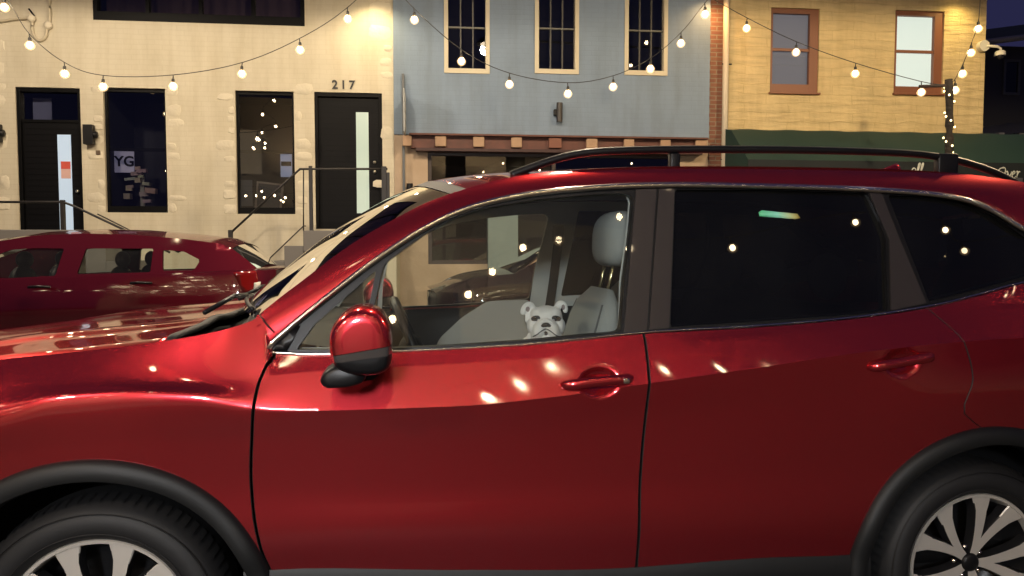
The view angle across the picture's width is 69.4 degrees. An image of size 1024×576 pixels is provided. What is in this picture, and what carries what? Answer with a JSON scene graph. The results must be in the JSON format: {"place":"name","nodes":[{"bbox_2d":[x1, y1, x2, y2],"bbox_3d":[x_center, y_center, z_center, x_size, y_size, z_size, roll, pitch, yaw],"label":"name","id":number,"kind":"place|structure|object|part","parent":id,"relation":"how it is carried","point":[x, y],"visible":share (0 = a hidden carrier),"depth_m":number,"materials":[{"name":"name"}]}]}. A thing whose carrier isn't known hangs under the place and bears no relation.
{"place":"outdoors","nodes":[
{"label":"outdoors","id":0,"kind":"place"},
{"bbox_2d":[317,303,360,346],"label":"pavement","id":1,"kind":"structure","parent":0,"point":[346,304],"depth_m":17.13,"materials":[{"name":"concrete"}]},
{"bbox_2d":[0,230,146,272],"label":"stoop","id":2,"kind":"object","parent":1,"relation":"on","point":[100,260],"visible":0.09,"depth_m":10.10,"materials":[{"name":"grey concrete"}]},
{"bbox_2d":[0,200,170,252],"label":"railing","id":3,"kind":"object","parent":2,"relation":"on","point":[63,203],"visible":0.61,"depth_m":10.06,"materials":[{"name":"black metal"}]},
{"bbox_2d":[0,0,401,302],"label":"cream building","id":4,"kind":"structure","parent":1,"relation":"on","point":[202,145],"depth_m":11.28,"materials":[{"name":"paint"}]},
{"bbox_2d":[0,124,5,142],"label":"wall lamp","id":5,"kind":"object","parent":4,"relation":"attached to","point":[2,133],"visible":1,"depth_m":10.87,"materials":[{"name":"black metal"}]},
{"bbox_2d":[0,0,52,41],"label":"cable conduit","id":6,"kind":"object","parent":4,"relation":"attached to","point":[31,18],"visible":0.99,"depth_m":10.88,"materials":[{"name":"beige metal"}]},
{"bbox_2d":[16,87,83,229],"bbox_3d":[-6.916,-1.865,11.204,0.909,2.246,0.291,0,3,-6],"label":"door","id":7,"kind":"structure","parent":4,"relation":"in","point":[49,150],"depth_m":11.11,"materials":[{"name":"black paint"}]},
{"bbox_2d":[82,124,97,144],"bbox_3d":[-6.274,-2.282,11.019,0.182,0.290,0.130,0,3,-6],"label":"wall lamp","id":8,"kind":"object","parent":4,"relation":"attached to","point":[90,134],"visible":1,"depth_m":10.96,"materials":[{"name":"black metal"}]},
{"bbox_2d":[114,151,134,172],"bbox_3d":[-6.070,-1.991,11.527,0.342,0.379,0.023,0,3,-6],"label":"window sign","id":9,"kind":"object","parent":4,"relation":"attached to","point":[123,161],"visible":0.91,"depth_m":11.53,"materials":[{"name":"white paper"}]},
{"bbox_2d":[104,88,167,212],"bbox_3d":[-5.687,-2.079,11.242,0.893,1.864,0.070,0,3,-6],"label":"window","id":10,"kind":"structure","parent":4,"relation":"in","point":[137,209],"depth_m":11.21,"materials":[{"name":"black glass"}]},
{"bbox_2d":[123,166,157,205],"bbox_3d":[-5.817,-1.524,11.593,0.487,0.758,0.163,0,3,-6],"label":"paper display","id":11,"kind":"object","parent":4,"relation":"in","point":[144,192],"visible":0.98,"depth_m":11.56,"materials":[{"name":"grey paper"}]},
{"bbox_2d":[1,0,355,89],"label":"string light","id":12,"kind":"object","parent":4,"relation":"attached to","point":[103,85],"visible":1,"depth_m":9.14,"materials":[{"name":"black"}]},
{"bbox_2d":[93,0,304,25],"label":"window","id":13,"kind":"structure","parent":4,"relation":"in","point":[249,12],"depth_m":11.28,"materials":[{"name":"black glass"}]},
{"bbox_2d":[241,180,252,205],"bbox_3d":[-4.127,-1.475,11.486,0.188,0.402,0.007,0,3,-6],"label":"poster","id":14,"kind":"object","parent":4,"relation":"attached to","point":[246,193],"visible":1,"depth_m":11.48,"materials":[{"name":"grey paper"}]},
{"bbox_2d":[236,91,294,213],"bbox_3d":[-3.796,-2.081,11.441,0.873,1.874,0.070,0,3,-6],"label":"window","id":15,"kind":"structure","parent":4,"relation":"in","point":[240,210],"depth_m":11.42,"materials":[{"name":"black paint"}]},
{"bbox_2d":[280,154,291,176],"bbox_3d":[-3.518,-1.909,11.526,0.175,0.356,0.010,0,3,-6],"label":"poster","id":16,"kind":"object","parent":15,"relation":"attached to","point":[286,164],"visible":1,"depth_m":11.52,"materials":[{"name":"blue paper"}]},
{"bbox_2d":[255,181,283,207],"bbox_3d":[-3.842,-1.440,11.701,0.457,0.494,0.030,0,3,-6],"label":"picture frame","id":17,"kind":"object","parent":4,"relation":"in","point":[265,190],"visible":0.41,"depth_m":11.69,"materials":[{"name":"brown wood"}]},
{"bbox_2d":[314,92,382,228],"bbox_3d":[-2.542,-1.976,11.563,1.031,2.106,0.101,0,3,-6],"label":"door","id":18,"kind":"structure","parent":4,"relation":"in","point":[348,126],"depth_m":11.56,"materials":[{"name":"black paint"}]},
{"bbox_2d":[274,230,399,300],"bbox_3d":[-3.137,-0.069,10.948,2.878,1.532,1.148,0,3,-6],"label":"stoop","id":19,"kind":"object","parent":1,"relation":"on","point":[311,238],"visible":0.2,"depth_m":10.38,"materials":[{"name":"grey concrete"}]},
{"bbox_2d":[228,166,389,257],"bbox_3d":[-2.845,-0.893,10.419,2.227,1.651,0.068,0,3,-6],"label":"railing","id":20,"kind":"object","parent":19,"relation":"on","point":[385,174],"visible":0.62,"depth_m":10.39,"materials":[{"name":"black metal"}]},
{"bbox_2d":[393,0,723,305],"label":"blue building","id":21,"kind":"structure","parent":0,"point":[470,115],"depth_m":11.78,"materials":[{"name":"grey paint"}]},
{"bbox_2d":[402,74,405,190],"bbox_3d":[-1.646,-2.254,11.231,0.063,2.094,0.560,0,3,-6],"label":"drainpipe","id":22,"kind":"object","parent":21,"relation":"attached to","point":[403,128],"visible":0.81,"depth_m":11.43,"materials":[{"name":"grey metal"}]},
{"bbox_2d":[406,183,412,189],"bbox_3d":[-1.595,-1.489,11.542,0.100,0.280,0.150,0,3,-6],"label":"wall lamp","id":23,"kind":"object","parent":21,"relation":"attached to","point":[409,185],"visible":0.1,"depth_m":11.47,"materials":[{"name":"black metal"}]},
{"bbox_2d":[444,0,489,73],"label":"window","id":24,"kind":"structure","parent":21,"relation":"in","point":[487,2],"depth_m":11.56,"materials":[{"name":"beige wood"}]},
{"bbox_2d":[428,152,667,263],"bbox_3d":[0.669,-1.276,11.948,4.025,1.773,0.080,0,3,-6],"label":"shop window","id":25,"kind":"structure","parent":21,"relation":"in","point":[553,167],"depth_m":11.79,"materials":[{"name":"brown wood"}]},
{"bbox_2d":[406,0,707,95],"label":"string light","id":26,"kind":"object","parent":21,"relation":"attached to","point":[509,82],"visible":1,"depth_m":9.33,"materials":[{"name":"black"}]},
{"bbox_2d":[535,0,578,74],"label":"window","id":27,"kind":"structure","parent":21,"relation":"in","point":[575,71],"depth_m":11.71,"materials":[{"name":"beige wood"}]},
{"bbox_2d":[553,102,562,121],"bbox_3d":[0.729,-2.780,11.722,0.138,0.300,0.148,0,3,-6],"label":"wall lamp","id":28,"kind":"object","parent":21,"relation":"attached to","point":[558,112],"visible":1,"depth_m":11.66,"materials":[{"name":"grey metal"}]},
{"bbox_2d":[624,0,667,75],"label":"window","id":29,"kind":"structure","parent":21,"relation":"in","point":[664,31],"depth_m":11.86,"materials":[{"name":"beige wood"}]},
{"bbox_2d":[728,0,986,133],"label":"yellow building","id":30,"kind":"structure","parent":0,"point":[775,82],"depth_m":12.28,"materials":[{"name":"paint"}]},
{"bbox_2d":[720,0,731,165],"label":"downspout","id":31,"kind":"object","parent":30,"relation":"attached to","point":[725,63],"visible":0.53,"depth_m":11.95,"materials":[{"name":"beige metal"}]},
{"bbox_2d":[769,8,820,94],"bbox_3d":[4.645,-3.889,12.187,0.874,1.402,0.170,0,3,-6],"label":"window","id":32,"kind":"structure","parent":30,"relation":"in","point":[790,73],"depth_m":12.24,"materials":[{"name":"brown wood"}]},
{"bbox_2d":[725,129,1023,177],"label":"awning","id":33,"kind":"object","parent":30,"relation":"attached to","point":[1004,153],"visible":0.63,"depth_m":11.68,"materials":[{"name":"teal fabric"}]},
{"bbox_2d":[892,10,944,95],"bbox_3d":[6.809,-3.932,12.412,0.914,1.402,0.170,0,3,-6],"label":"window","id":34,"kind":"structure","parent":30,"relation":"in","point":[918,34],"depth_m":12.46,"materials":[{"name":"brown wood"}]},
{"bbox_2d":[976,40,1005,59],"bbox_3d":[8.058,-3.998,12.411,0.448,0.319,0.184,0,3,-6],"label":"security camera","id":35,"kind":"object","parent":30,"relation":"attached to","point":[985,45],"visible":1,"depth_m":12.40,"materials":[{"name":"beige paint"}]},
{"bbox_2d":[983,24,1023,181],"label":"dark house","id":36,"kind":"structure","parent":0,"point":[1003,109],"depth_m":17.89,"materials":[{"name":"grey"}]},
{"bbox_2d":[1002,59,1020,94],"bbox_3d":[12.086,-5.096,17.886,0.440,0.847,0.038,0,3,-6],"label":"window","id":37,"kind":"structure","parent":36,"relation":"in","point":[1011,67],"depth_m":17.89,"materials":[{"name":"grey glass"}]},
{"bbox_2d":[986,0,1023,46],"label":"sky","id":38,"kind":"structure","parent":0,"point":[1000,13],"materials":[{"name":"blue"}]},
{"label":"road","id":39,"kind":"structure","parent":0,"visible":0},
{"bbox_2d":[0,229,286,329],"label":"parked car","id":40,"kind":"object","parent":39,"relation":"on","point":[38,286],"visible":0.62,"depth_m":7.38,"materials":[{"name":"red paint"}]},
{"bbox_3d":[-4.289,-0.261,7.375,3.416,0.566,0.293,0,3,-9],"label":"window frame","id":41,"kind":"part","parent":40,"relation":"part of","materials":[{"name":"red paint"}]},
{"bbox_3d":[-4.440,-0.335,8.805,3.416,0.566,0.293,0,3,-3],"label":"window frame","id":42,"kind":"part","parent":40,"relation":"part of","materials":[{"name":"red paint"}]},
{"bbox_3d":[-2.827,-0.354,8.249,0.245,0.271,1.221,0,3,-6],"label":"rear window","id":43,"kind":"part","parent":40,"relation":"part of","materials":[{"name":"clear glass"}]},
{"bbox_2d":[427,245,540,304],"bbox_3d":[1.363,0.114,8.729,4.700,1.677,1.906,0,3,-6],"label":"parked car","id":44,"kind":"object","parent":39,"relation":"on","point":[511,280],"visible":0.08,"depth_m":7.75,"materials":[{"name":"black paint"}]},
{"bbox_3d":[1.646,-0.308,8.006,3.283,0.641,0.186,0,3,-6],"label":"window frame","id":45,"kind":"part","parent":44,"relation":"part of","materials":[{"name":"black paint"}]},
{"bbox_2d":[0,145,1023,575],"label":"parked car","id":46,"kind":"object","parent":39,"relation":"on","point":[774,371],"visible":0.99,"depth_m":2.31,"materials":[{"name":"red paint"}]},
{"bbox_3d":[-0.434,0.425,3.913,1.165,0.727,0.116,0,3,-9],"label":"front door","id":47,"kind":"part","parent":46,"relation":"part of","materials":[{"name":"grey plastic"}]},
{"bbox_3d":[-0.163,0.512,2.203,1.165,0.727,0.119,0,3,-9],"label":"front door","id":48,"kind":"part","parent":46,"relation":"part of","materials":[{"name":"red paint"}]},
{"bbox_3d":[0.475,-0.157,3.897,2.894,0.519,0.186,0,3,-9],"label":"window frame","id":49,"kind":"part","parent":46,"relation":"part of","materials":[{"name":"black"}]},
{"bbox_2d":[520,300,567,343],"bbox_3d":[0.161,0.309,3.500,0.319,0.518,0.455,0,3,3],"label":"dog","id":50,"kind":"object","parent":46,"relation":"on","point":[544,321],"visible":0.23,"depth_m":3.32},
{"bbox_3d":[0.656,-0.182,3.921,0.815,0.458,0.133,0,3,-9],"label":"window glass","id":51,"kind":"part","parent":46,"relation":"part of","materials":[{"name":"clear glass"}]},
{"bbox_3d":[0.706,-0.082,2.442,2.894,0.519,0.186,0,3,-9],"label":"window frame","id":52,"kind":"part","parent":46,"relation":"part of","materials":[{"name":"black"}]},
{"bbox_3d":[0.886,-0.108,2.473,0.815,0.458,0.133,0,3,-9],"label":"window glass","id":53,"kind":"part","parent":46,"relation":"part of","materials":[{"name":"black glass"}]},
{"bbox_3d":[0.971,0.473,2.376,1.179,0.804,0.126,0,3,-9],"label":"rear door","id":54,"kind":"part","parent":46,"relation":"part of","materials":[{"name":"red paint"}]},
{"bbox_3d":[1.679,-0.142,2.605,0.745,0.373,0.108,0,3,-9],"label":"window glass","id":55,"kind":"part","parent":46,"relation":"part of","materials":[{"name":"black glass"}]},
{"bbox_2d":[918,78,953,153],"bbox_3d":[5.524,-0.984,9.565,0.564,3.393,0.146,0,3,0],"label":"wrapped trunk","id":56,"kind":"object","parent":39,"relation":"on","point":[949,124],"visible":0.33,"depth_m":9.48,"materials":[{"name":"black plant"}]},
{"bbox_2d":[715,0,933,94],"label":"string light","id":57,"kind":"object","parent":56,"relation":"attached to","point":[855,72],"visible":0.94,"depth_m":9.87,"materials":[{"name":"black"}]},
{"bbox_2d":[943,87,955,152],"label":"fairy lights","id":58,"kind":"object","parent":56,"relation":"attached to","point":[948,118],"visible":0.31,"depth_m":9.48,"materials":[{"name":"white"}]},
{"bbox_2d":[953,0,980,92],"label":"string light","id":59,"kind":"object","parent":56,"relation":"attached to","point":[970,50],"visible":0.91,"depth_m":9.78,"materials":[{"name":"black"}]}
]}

